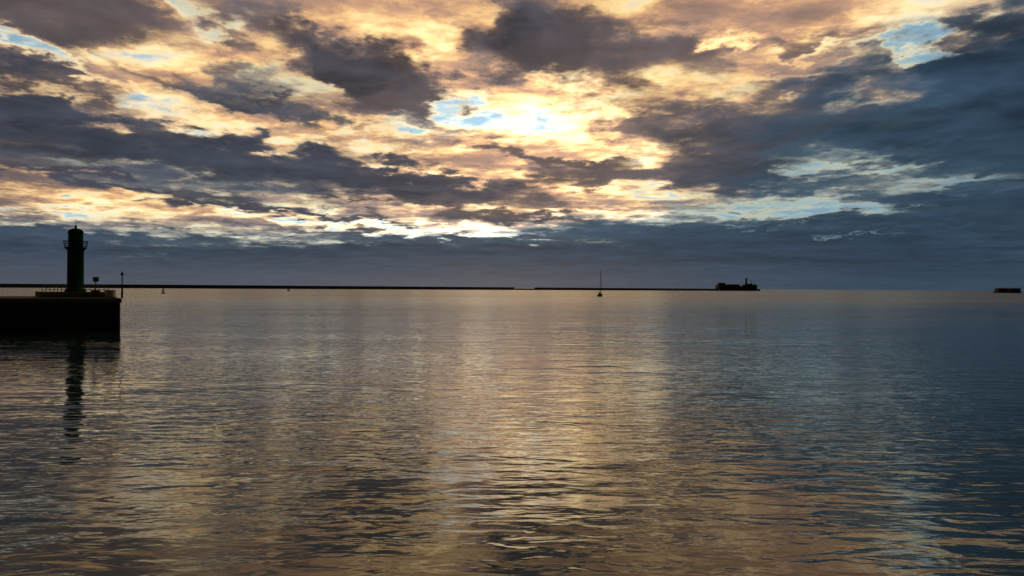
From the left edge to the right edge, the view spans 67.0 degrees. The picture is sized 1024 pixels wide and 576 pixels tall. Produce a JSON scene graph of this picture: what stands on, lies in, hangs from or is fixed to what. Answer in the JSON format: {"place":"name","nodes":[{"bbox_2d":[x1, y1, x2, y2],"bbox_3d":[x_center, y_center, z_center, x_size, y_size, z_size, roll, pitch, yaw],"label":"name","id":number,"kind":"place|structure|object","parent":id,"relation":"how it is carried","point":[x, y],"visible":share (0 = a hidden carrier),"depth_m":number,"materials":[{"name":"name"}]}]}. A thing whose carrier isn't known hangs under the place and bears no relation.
{"place":"outdoors","nodes":[
{"label":"outdoors","id":0,"kind":"place"},
{"bbox_2d":[0,287,1023,575],"bbox_3d":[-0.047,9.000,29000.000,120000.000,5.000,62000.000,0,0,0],"label":"water","id":1,"kind":"structure","parent":0,"point":[374,431],"depth_m":34.17,"materials":[{"name":"teal liquid"}]},
{"bbox_2d":[0,292,121,331],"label":"harbour pier","id":2,"kind":"structure","parent":1,"relation":"in","point":[63,311],"depth_m":110.02,"materials":[{"name":"concrete"}]},
{"bbox_2d":[42,285,65,291],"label":"guard railing","id":3,"kind":"object","parent":2,"relation":"on","point":[57,287],"visible":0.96,"depth_m":115.29,"materials":[{"name":"black metal"}]},
{"bbox_2d":[63,220,87,291],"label":"lighthouse","id":4,"kind":"object","parent":2,"relation":"on","point":[75,248],"visible":1,"depth_m":119.35,"materials":[{"name":"green paint"}]},
{"bbox_2d":[68,277,72,287],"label":"door","id":5,"kind":"structure","parent":4,"relation":"in","point":[70,280],"depth_m":119.07,"materials":[{"name":"metal"}]},
{"bbox_2d":[91,277,100,291],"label":"signal post","id":6,"kind":"object","parent":2,"relation":"on","point":[95,279],"visible":0.94,"depth_m":118.33,"materials":[{"name":"metal"}]},
{"bbox_2d":[85,285,108,289],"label":"guard railing","id":7,"kind":"object","parent":2,"relation":"on","point":[99,287],"visible":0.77,"depth_m":123.97,"materials":[{"name":"black metal"}]},
{"bbox_2d":[104,290,116,297],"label":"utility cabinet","id":8,"kind":"object","parent":2,"relation":"on","point":[110,293],"visible":1,"depth_m":115.29,"materials":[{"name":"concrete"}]},
{"bbox_2d":[120,271,123,297],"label":"beacon pole","id":9,"kind":"object","parent":2,"relation":"on","point":[122,274],"visible":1,"depth_m":113.25,"materials":[{"name":"metal"}]},
{"bbox_2d":[0,284,717,290],"bbox_3d":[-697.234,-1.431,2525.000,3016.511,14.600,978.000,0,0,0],"label":"breakwater","id":10,"kind":"object","parent":1,"relation":"in","point":[276,287],"visible":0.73,"depth_m":2401.81,"materials":[{"name":"stone"}]},
{"bbox_2d":[597,279,602,296],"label":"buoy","id":11,"kind":"object","parent":1,"relation":"on","point":[599,293],"visible":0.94,"depth_m":630.62,"materials":[{"name":"black metal"}]},
{"bbox_2d":[716,283,759,290],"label":"sea fort","id":12,"kind":"structure","parent":1,"relation":"in","point":[731,287],"depth_m":2975.00,"materials":[{"name":"stone"}]},
{"bbox_2d":[993,288,1020,292],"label":"sea platform","id":13,"kind":"structure","parent":1,"relation":"in","point":[1006,290],"depth_m":2091.00,"materials":[{"name":"stone"}]},
{"bbox_2d":[0,0,1023,290],"label":"sky","id":14,"kind":"structure","parent":0,"point":[682,144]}
]}

